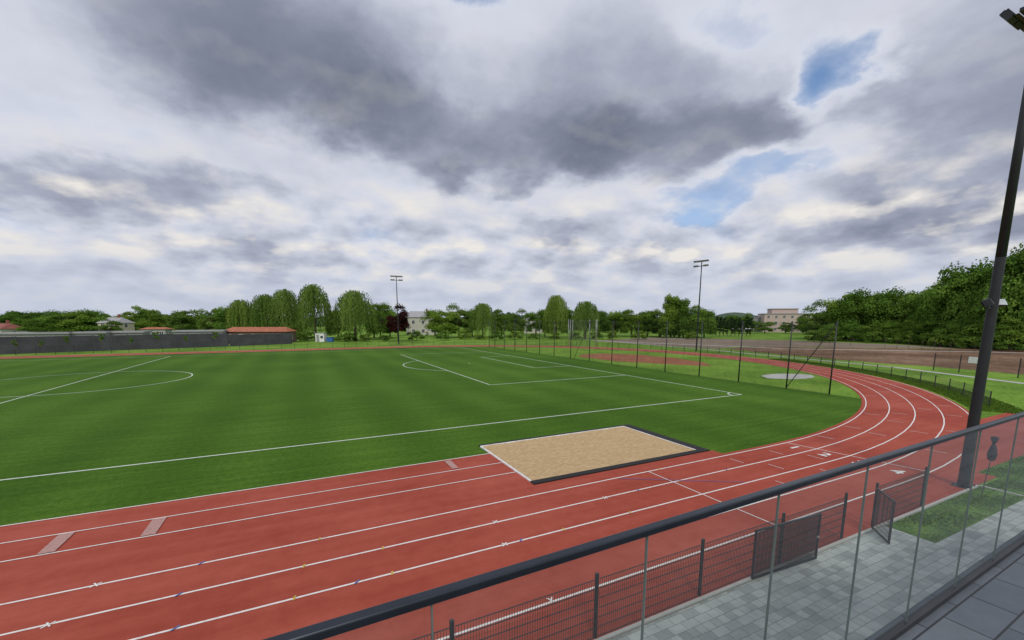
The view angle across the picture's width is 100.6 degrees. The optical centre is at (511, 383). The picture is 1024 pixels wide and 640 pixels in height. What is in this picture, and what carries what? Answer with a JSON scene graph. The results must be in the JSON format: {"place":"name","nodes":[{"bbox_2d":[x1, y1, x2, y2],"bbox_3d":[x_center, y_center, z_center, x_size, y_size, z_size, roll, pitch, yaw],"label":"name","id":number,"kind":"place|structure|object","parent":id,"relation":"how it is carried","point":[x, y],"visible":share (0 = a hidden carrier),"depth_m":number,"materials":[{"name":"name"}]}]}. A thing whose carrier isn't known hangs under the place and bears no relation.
{"place":"outdoors","nodes":[
{"label":"outdoors","id":0,"kind":"place"},
{"bbox_2d":[0,320,26,331],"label":"house","id":1,"kind":"structure","parent":0,"point":[7,326],"depth_m":147.64,"materials":[{"name":"red tile"}]},
{"bbox_2d":[96,314,134,330],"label":"house","id":2,"kind":"structure","parent":0,"point":[127,325],"depth_m":155.89,"materials":[{"name":"white concrete"}]},
{"bbox_2d":[140,327,172,333],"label":"house","id":3,"kind":"structure","parent":0,"point":[163,330],"depth_m":142.26,"materials":[{"name":"red tile"}]},
{"bbox_2d":[406,309,436,334],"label":"house","id":4,"kind":"structure","parent":0,"point":[413,319],"depth_m":178.82,"materials":[{"name":"beige paint"}]},
{"bbox_2d":[0,345,1023,639],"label":"running track","id":5,"kind":"structure","parent":0,"point":[160,615],"depth_m":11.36,"materials":[{"name":"red rubber"}]},
{"bbox_2d":[37,532,74,553],"bbox_3d":[-12.454,4.337,11.635,0.340,0.016,1.160,-4,9,-26],"label":"takeoff board","id":6,"kind":"object","parent":5,"relation":"on","point":[56,543],"visible":1,"depth_m":11.57,"materials":[{"name":"white paint"}]},
{"bbox_2d":[140,517,166,536],"bbox_3d":[-10.571,4.200,12.555,0.340,0.016,1.160,-4,9,-26],"label":"takeoff board","id":7,"kind":"object","parent":5,"relation":"on","point":[153,526],"visible":1,"depth_m":12.53,"materials":[{"name":"white paint"}]},
{"bbox_2d":[0,453,512,561],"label":"runway line","id":8,"kind":"object","parent":5,"relation":"on","point":[234,505],"visible":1,"depth_m":13.83,"materials":[{"name":"white paint"}]},
{"bbox_2d":[0,347,866,604],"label":"lane line","id":9,"kind":"object","parent":5,"relation":"on","point":[398,522],"visible":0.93,"depth_m":12.50,"materials":[{"name":"white paint"}]},
{"bbox_2d":[0,346,889,635],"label":"lane line","id":10,"kind":"object","parent":5,"relation":"on","point":[416,540],"visible":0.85,"depth_m":11.35,"materials":[{"name":"white paint"}]},
{"bbox_2d":[9,346,915,639],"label":"lane line","id":11,"kind":"object","parent":5,"relation":"on","point":[487,548],"visible":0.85,"depth_m":11.20,"materials":[{"name":"white paint"}]},
{"bbox_2d":[29,346,944,517],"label":"lane line","id":12,"kind":"object","parent":5,"relation":"on","point":[834,479],"visible":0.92,"depth_m":17.13,"materials":[{"name":"white paint"}]},
{"bbox_2d":[50,345,968,639],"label":"lane line","id":13,"kind":"object","parent":5,"relation":"on","point":[674,559],"visible":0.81,"depth_m":10.47,"materials":[{"name":"white paint"}]},
{"bbox_2d":[412,467,927,639],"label":"fence","id":14,"kind":"object","parent":5,"relation":"on","point":[595,625],"visible":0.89,"depth_m":8.95,"materials":[{"name":"metal"}]},
{"bbox_2d":[751,513,821,578],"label":"folded gate","id":15,"kind":"structure","parent":14,"relation":"attached to","point":[789,565],"depth_m":10.29,"materials":[{"name":"metal"}]},
{"bbox_2d":[950,7,1023,488],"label":"floodlight mast","id":16,"kind":"object","parent":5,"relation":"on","point":[993,302],"visible":0.98,"depth_m":14.55,"materials":[{"name":"metal"}]},
{"bbox_2d":[0,324,1023,635],"bbox_3d":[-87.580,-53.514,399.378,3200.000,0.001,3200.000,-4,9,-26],"label":"ground","id":17,"kind":"structure","parent":0,"point":[1004,392],"depth_m":76.55,"materials":[{"name":"green plant"}]},
{"bbox_2d":[0,313,24,325],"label":"broadleaf tree","id":18,"kind":"object","parent":17,"relation":"on","point":[12,318],"visible":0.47,"depth_m":158.29,"materials":[{"name":"green plant"}]},
{"bbox_2d":[15,319,54,331],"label":"broadleaf tree","id":19,"kind":"object","parent":17,"relation":"on","point":[35,325],"visible":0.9,"depth_m":147.60,"materials":[{"name":"green plant"}]},
{"bbox_2d":[0,332,71,345],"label":"garage","id":20,"kind":"structure","parent":17,"relation":"on","point":[19,334],"depth_m":87.09,"materials":[{"name":"grey concrete"}]},
{"bbox_2d":[34,309,79,330],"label":"broadleaf tree","id":21,"kind":"object","parent":17,"relation":"on","point":[54,317],"visible":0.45,"depth_m":160.31,"materials":[{"name":"green plant"}]},
{"bbox_2d":[55,308,98,331],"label":"broadleaf tree","id":22,"kind":"object","parent":17,"relation":"on","point":[78,314],"visible":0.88,"depth_m":160.10,"materials":[{"name":"green plant"}]},
{"bbox_2d":[69,309,111,330],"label":"broadleaf tree","id":23,"kind":"object","parent":17,"relation":"on","point":[93,323],"visible":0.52,"depth_m":163.46,"materials":[{"name":"green plant"}]},
{"bbox_2d":[94,317,122,330],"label":"broadleaf tree","id":24,"kind":"object","parent":17,"relation":"on","point":[115,327],"visible":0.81,"depth_m":148.00,"materials":[{"name":"green plant"}]},
{"bbox_2d":[0,333,228,353],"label":"panel wall","id":25,"kind":"structure","parent":17,"relation":"on","point":[80,343],"depth_m":86.25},
{"bbox_2d":[129,305,155,330],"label":"broadleaf tree","id":26,"kind":"object","parent":17,"relation":"on","point":[142,315],"visible":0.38,"depth_m":185.55,"materials":[{"name":"green plant"}]},
{"bbox_2d":[139,309,177,329],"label":"broadleaf tree","id":27,"kind":"object","parent":17,"relation":"on","point":[158,320],"visible":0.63,"depth_m":164.44,"materials":[{"name":"green plant"}]},
{"bbox_2d":[163,310,197,332],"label":"broadleaf tree","id":28,"kind":"object","parent":17,"relation":"on","point":[174,322],"visible":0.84,"depth_m":161.14,"materials":[{"name":"green plant"}]},
{"bbox_2d":[173,309,209,329],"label":"broadleaf tree","id":29,"kind":"object","parent":17,"relation":"on","point":[195,318],"visible":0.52,"depth_m":165.73,"materials":[{"name":"green plant"}]},
{"bbox_2d":[172,330,227,340],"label":"garage","id":30,"kind":"structure","parent":17,"relation":"on","point":[195,331],"depth_m":105.71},
{"bbox_2d":[1,341,400,355],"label":"back fence","id":31,"kind":"object","parent":17,"relation":"on","point":[15,352],"visible":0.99,"depth_m":83.46,"materials":[{"name":"metal"}]},
{"bbox_2d":[195,309,221,329],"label":"broadleaf tree","id":32,"kind":"object","parent":17,"relation":"on","point":[203,323],"visible":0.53,"depth_m":156.72,"materials":[{"name":"green plant"}]},
{"bbox_2d":[212,305,241,329],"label":"broadleaf tree","id":33,"kind":"object","parent":17,"relation":"on","point":[220,312],"visible":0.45,"depth_m":150.12,"materials":[{"name":"green plant"}]},
{"bbox_2d":[224,299,260,328],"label":"willow tree","id":34,"kind":"object","parent":17,"relation":"on","point":[239,309],"visible":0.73,"depth_m":133.69,"materials":[{"name":"green plant"}]},
{"bbox_2d":[229,333,291,345],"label":"panel wall","id":35,"kind":"structure","parent":17,"relation":"on","point":[249,339],"depth_m":105.62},
{"bbox_2d":[226,327,296,343],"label":"shed","id":36,"kind":"structure","parent":17,"relation":"on","point":[255,330],"depth_m":114.14,"materials":[{"name":"red tile"}]},
{"bbox_2d":[248,294,284,326],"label":"willow tree","id":37,"kind":"object","parent":17,"relation":"on","point":[260,303],"visible":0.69,"depth_m":131.41,"materials":[{"name":"green plant"}]},
{"bbox_2d":[266,289,302,332],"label":"willow tree","id":38,"kind":"object","parent":17,"relation":"on","point":[285,305],"visible":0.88,"depth_m":129.12,"materials":[{"name":"green plant"}]},
{"bbox_2d":[295,284,332,340],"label":"willow tree","id":39,"kind":"object","parent":17,"relation":"on","point":[309,300],"visible":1,"depth_m":125.89,"materials":[{"name":"green plant"}]},
{"bbox_2d":[331,290,378,340],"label":"willow tree","id":40,"kind":"object","parent":17,"relation":"on","point":[352,307],"visible":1,"depth_m":123.60,"materials":[{"name":"green plant"}]},
{"bbox_2d":[364,301,391,337],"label":"broadleaf tree","id":41,"kind":"object","parent":17,"relation":"on","point":[381,307],"visible":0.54,"depth_m":137.28,"materials":[{"name":"green plant"}]},
{"bbox_2d":[386,304,410,340],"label":"copper leaved tree","id":42,"kind":"object","parent":17,"relation":"on","point":[403,321],"visible":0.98,"depth_m":123.45,"materials":[{"name":"red plant"}]},
{"bbox_2d":[0,347,861,525],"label":"artificial turf","id":43,"kind":"structure","parent":17,"relation":"on","point":[216,404],"depth_m":27.92,"materials":[{"name":"green plastic"}]},
{"bbox_2d":[1,348,742,479],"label":"pitch line","id":44,"kind":"object","parent":43,"relation":"on","point":[331,441],"visible":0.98,"depth_m":27.60,"materials":[{"name":"white paint"}]},
{"bbox_2d":[478,424,709,484],"bbox_3d":[3.807,3.036,20.277,9.400,0.106,5.540,-4,9,-26],"label":"sand pit","id":45,"kind":"object","parent":43,"relation":"on","point":[545,459],"visible":1,"depth_m":19.69,"materials":[{"name":"beige sand"}]},
{"bbox_2d":[494,321,837,394],"bbox_3d":[10.459,-6.790,66.131,0.120,6.000,71.120,-4,9,-26],"label":"ball stop fence","id":46,"kind":"object","parent":43,"relation":"on","point":[836,324],"visible":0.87,"depth_m":45.91,"materials":[{"name":"metal"}]},
{"bbox_2d":[419,308,446,335],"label":"broadleaf tree","id":47,"kind":"object","parent":17,"relation":"on","point":[430,322],"visible":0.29,"depth_m":161.75,"materials":[{"name":"green plant"}]},
{"bbox_2d":[429,309,461,333],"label":"broadleaf tree","id":48,"kind":"object","parent":17,"relation":"on","point":[451,326],"visible":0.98,"depth_m":146.89,"materials":[{"name":"green plant"}]},
{"bbox_2d":[443,303,470,334],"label":"broadleaf tree","id":49,"kind":"object","parent":17,"relation":"on","point":[464,320],"visible":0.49,"depth_m":152.08,"materials":[{"name":"green plant"}]},
{"bbox_2d":[468,303,496,336],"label":"willow tree","id":50,"kind":"object","parent":17,"relation":"on","point":[483,312],"visible":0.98,"depth_m":140.93,"materials":[{"name":"green plant"}]},
{"bbox_2d":[490,309,513,335],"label":"broadleaf tree","id":51,"kind":"object","parent":17,"relation":"on","point":[501,319],"visible":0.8,"depth_m":156.07,"materials":[{"name":"green plant"}]},
{"bbox_2d":[507,308,528,331],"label":"broadleaf tree","id":52,"kind":"object","parent":17,"relation":"on","point":[517,324],"visible":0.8,"depth_m":166.24,"materials":[{"name":"green plant"}]},
{"bbox_2d":[523,311,546,334],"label":"broadleaf tree","id":53,"kind":"object","parent":17,"relation":"on","point":[531,316],"visible":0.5,"depth_m":176.95,"materials":[{"name":"green plant"}]},
{"bbox_2d":[535,308,557,336],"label":"broadleaf tree","id":54,"kind":"object","parent":17,"relation":"on","point":[539,315],"visible":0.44,"depth_m":157.03,"materials":[{"name":"green plant"}]},
{"bbox_2d":[542,295,568,338],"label":"willow tree","id":55,"kind":"object","parent":17,"relation":"on","point":[554,310],"visible":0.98,"depth_m":139.57,"materials":[{"name":"green plant"}]},
{"bbox_2d":[570,301,600,338],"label":"willow tree","id":56,"kind":"object","parent":17,"relation":"on","point":[583,312],"visible":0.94,"depth_m":135.52,"materials":[{"name":"green plant"}]},
{"bbox_2d":[587,310,612,332],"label":"broadleaf tree","id":57,"kind":"object","parent":17,"relation":"on","point":[604,324],"visible":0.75,"depth_m":161.53,"materials":[{"name":"green plant"}]},
{"bbox_2d":[604,310,627,333],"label":"broadleaf tree","id":58,"kind":"object","parent":17,"relation":"on","point":[615,316],"visible":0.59,"depth_m":165.89,"materials":[{"name":"green plant"}]},
{"bbox_2d":[617,309,645,335],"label":"broadleaf tree","id":59,"kind":"object","parent":17,"relation":"on","point":[629,320],"visible":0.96,"depth_m":160.53,"materials":[{"name":"green plant"}]},
{"bbox_2d":[580,354,711,365],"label":"clay area","id":60,"kind":"object","parent":17,"relation":"on","point":[642,358],"visible":0.98,"depth_m":66.60,"materials":[{"name":"brown soil"}]},
{"bbox_2d":[635,309,659,335],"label":"broadleaf tree","id":61,"kind":"object","parent":17,"relation":"on","point":[646,316],"visible":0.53,"depth_m":161.05,"materials":[{"name":"green plant"}]},
{"bbox_2d":[667,296,682,337],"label":"poplar tree","id":62,"kind":"object","parent":17,"relation":"on","point":[677,301],"visible":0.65,"depth_m":149.03,"materials":[{"name":"green plant"}]},
{"bbox_2d":[675,298,690,337],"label":"poplar tree","id":63,"kind":"object","parent":17,"relation":"on","point":[684,310],"visible":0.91,"depth_m":147.27,"materials":[{"name":"green plant"}]},
{"bbox_2d":[391,341,991,405],"bbox_3d":[16.542,-6.040,77.630,37.119,1.120,95.255,-7,11,-41],"label":"perimeter fence","id":64,"kind":"object","parent":17,"relation":"on","point":[876,371],"visible":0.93,"depth_m":51.98,"materials":[{"name":"metal"}]},
{"bbox_2d":[681,304,709,337],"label":"broadleaf tree","id":65,"kind":"object","parent":17,"relation":"on","point":[693,312],"visible":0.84,"depth_m":145.91,"materials":[{"name":"green plant"}]},
{"bbox_2d":[699,309,718,337],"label":"broadleaf tree","id":66,"kind":"object","parent":17,"relation":"on","point":[711,327],"visible":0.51,"depth_m":148.01,"materials":[{"name":"green plant"}]},
{"bbox_2d":[758,308,813,331],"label":"apartment block","id":67,"kind":"structure","parent":17,"relation":"on","point":[778,316],"depth_m":221.12,"materials":[{"name":"beige paint"}]},
{"bbox_2d":[762,374,813,378],"bbox_3d":[30.186,-0.846,46.537,7.117,0.001,4.000,-4,9,-26],"label":"concrete throwing circle","id":68,"kind":"object","parent":17,"relation":"on","point":[790,376],"visible":1,"depth_m":46.35,"materials":[{"name":"grey concrete"}]},
{"bbox_2d":[594,485,1022,639],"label":"kerb","id":69,"kind":"structure","parent":17,"relation":"on","point":[629,628],"depth_m":9.72,"materials":[{"name":"concrete"}]},
{"bbox_2d":[871,488,895,543],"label":"wicket gate","id":70,"kind":"structure","parent":69,"relation":"on","point":[886,518],"depth_m":11.84,"materials":[{"name":"metal"}]},
{"bbox_2d":[800,305,832,336],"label":"broadleaf tree","id":71,"kind":"object","parent":17,"relation":"on","point":[814,324],"visible":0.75,"depth_m":135.42,"materials":[{"name":"green plant"}]},
{"bbox_2d":[817,292,860,328],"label":"broadleaf tree","id":72,"kind":"object","parent":17,"relation":"on","point":[832,305],"visible":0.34,"depth_m":132.04,"materials":[{"name":"green plant"}]},
{"bbox_2d":[829,287,879,340],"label":"broadleaf tree","id":73,"kind":"object","parent":17,"relation":"on","point":[864,302],"visible":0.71,"depth_m":126.05,"materials":[{"name":"green plant"}]},
{"bbox_2d":[839,323,871,340],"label":"broadleaf tree","id":74,"kind":"object","parent":17,"relation":"on","point":[847,333],"visible":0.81,"depth_m":122.54,"materials":[{"name":"green plant"}]},
{"bbox_2d":[730,347,1023,373],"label":"bare earth","id":75,"kind":"structure","parent":17,"relation":"on","point":[1000,362],"depth_m":74.22,"materials":[{"name":"brown soil"}]},
{"bbox_2d":[993,341,1023,350],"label":"bush","id":76,"kind":"object","parent":75,"relation":"on","point":[1013,344],"visible":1,"depth_m":83.77,"materials":[{"name":"green plant"}]},
{"bbox_2d":[862,286,909,340],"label":"broadleaf tree","id":77,"kind":"object","parent":17,"relation":"on","point":[882,301],"visible":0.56,"depth_m":121.83,"materials":[{"name":"green plant"}]},
{"bbox_2d":[874,321,907,342],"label":"broadleaf tree","id":78,"kind":"object","parent":17,"relation":"on","point":[891,328],"visible":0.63,"depth_m":115.96,"materials":[{"name":"green plant"}]},
{"bbox_2d":[771,358,1023,413],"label":"grass fringe","id":79,"kind":"object","parent":17,"relation":"on","point":[965,400],"depth_m":37.29,"materials":[{"name":"green plant"}]},
{"bbox_2d":[881,290,919,341],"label":"broadleaf tree","id":80,"kind":"object","parent":17,"relation":"on","point":[894,319],"visible":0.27,"depth_m":120.97,"materials":[{"name":"green plant"}]},
{"bbox_2d":[884,287,927,340],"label":"broadleaf tree","id":81,"kind":"object","parent":17,"relation":"on","point":[908,310],"visible":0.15,"depth_m":117.77,"materials":[{"name":"green plant"}]},
{"bbox_2d":[904,322,934,344],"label":"broadleaf tree","id":82,"kind":"object","parent":17,"relation":"on","point":[919,326],"visible":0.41,"depth_m":107.09,"materials":[{"name":"green plant"}]},
{"bbox_2d":[904,292,939,341],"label":"broadleaf tree","id":83,"kind":"object","parent":17,"relation":"on","point":[914,315],"visible":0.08,"depth_m":113.77,"materials":[{"name":"green plant"}]},
{"bbox_2d":[915,273,952,344],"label":"broadleaf tree","id":84,"kind":"object","parent":17,"relation":"on","point":[932,308],"visible":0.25,"depth_m":103.81,"materials":[{"name":"green plant"}]},
{"bbox_2d":[918,319,958,345],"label":"broadleaf tree","id":85,"kind":"object","parent":17,"relation":"on","point":[926,334],"visible":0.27,"depth_m":101.69,"materials":[{"name":"green plant"}]},
{"bbox_2d":[927,332,954,346],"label":"bush","id":86,"kind":"object","parent":17,"relation":"on","point":[941,341],"visible":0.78,"depth_m":97.16,"materials":[{"name":"green plant"}]},
{"bbox_2d":[865,530,1023,639],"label":"terrace building","id":87,"kind":"structure","parent":17,"relation":"on","point":[989,605],"depth_m":2.48,"materials":[{"name":"black metal"}]},
{"bbox_2d":[263,412,1023,639],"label":"glass railing","id":88,"kind":"object","parent":87,"relation":"on","point":[326,629],"visible":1,"depth_m":1.34,"materials":[{"name":"metal"}]},
{"bbox_2d":[921,261,983,345],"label":"broadleaf tree","id":89,"kind":"object","parent":17,"relation":"on","point":[955,280],"visible":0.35,"depth_m":99.29,"materials":[{"name":"green plant"}]},
{"bbox_2d":[930,316,978,346],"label":"broadleaf tree","id":90,"kind":"object","parent":17,"relation":"on","point":[951,327],"visible":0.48,"depth_m":96.48,"materials":[{"name":"green plant"}]},
{"bbox_2d":[888,455,1023,542],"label":"grass verge","id":91,"kind":"object","parent":17,"relation":"on","point":[941,529],"depth_m":13.71,"materials":[{"name":"green plant"}]},
{"bbox_2d":[980,436,998,497],"bbox_3d":[16.463,2.867,14.745,0.891,2.086,0.257,-4,9,-26],"label":"bagged stake","id":92,"kind":"object","parent":91,"relation":"on","point":[992,453],"visible":1,"depth_m":14.73,"materials":[{"name":"metal"}]},
{"bbox_2d":[950,336,978,348],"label":"bush","id":93,"kind":"object","parent":17,"relation":"on","point":[961,343],"visible":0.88,"depth_m":92.19,"materials":[{"name":"green plant"}]},
{"bbox_2d":[939,264,990,346],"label":"broadleaf tree","id":94,"kind":"object","parent":17,"relation":"on","point":[951,309],"visible":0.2,"depth_m":97.13,"materials":[{"name":"green plant"}]},
{"bbox_2d":[950,257,993,316],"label":"broadleaf tree","id":95,"kind":"object","parent":17,"relation":"on","point":[980,268],"visible":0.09,"depth_m":95.69,"materials":[{"name":"green plant"}]},
{"bbox_2d":[949,314,998,347],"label":"broadleaf tree","id":96,"kind":"object","parent":17,"relation":"on","point":[963,332],"visible":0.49,"depth_m":93.47,"materials":[{"name":"green plant"}]},
{"bbox_2d":[933,353,1023,377],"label":"enclosure fence","id":97,"kind":"object","parent":17,"relation":"on","point":[960,363],"visible":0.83,"depth_m":49.86,"materials":[{"name":"metal"}]},
{"bbox_2d":[958,252,1022,337],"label":"broadleaf tree","id":98,"kind":"object","parent":17,"relation":"on","point":[986,271],"visible":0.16,"depth_m":93.72,"materials":[{"name":"green plant"}]},
{"bbox_2d":[972,242,1023,349],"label":"broadleaf tree","id":99,"kind":"object","parent":17,"relation":"on","point":[1008,291],"visible":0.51,"depth_m":86.80,"materials":[{"name":"green plant"}]},
{"bbox_2d":[979,314,1023,349],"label":"broadleaf tree","id":100,"kind":"object","parent":17,"relation":"on","point":[1005,330],"visible":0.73,"depth_m":85.89,"materials":[{"name":"green plant"}]},
{"bbox_2d":[996,244,1023,323],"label":"broadleaf tree","id":101,"kind":"object","parent":17,"relation":"on","point":[1020,257],"visible":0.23,"depth_m":86.52,"materials":[{"name":"green plant"}]},
{"bbox_2d":[0,0,1023,319],"label":"sky","id":102,"kind":"structure","parent":0,"point":[165,156],"materials":[{"name":"grey"}]},
{"bbox_2d":[600,338,979,348],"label":"gravel yard","id":103,"kind":"structure","parent":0,"point":[719,343],"depth_m":113.07,"materials":[{"name":"brown gravel"}]},
{"bbox_2d":[657,293,677,337],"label":"poplar tree","id":104,"kind":"object","parent":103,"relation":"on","point":[668,309],"visible":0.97,"depth_m":147.40,"materials":[{"name":"green plant"}]},
{"bbox_2d":[587,339,1023,383],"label":"path","id":105,"kind":"structure","parent":0,"point":[871,365],"depth_m":54.01,"materials":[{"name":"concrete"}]},
{"bbox_2d":[611,499,1023,639],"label":"pavement","id":106,"kind":"structure","parent":0,"point":[809,600],"depth_m":9.56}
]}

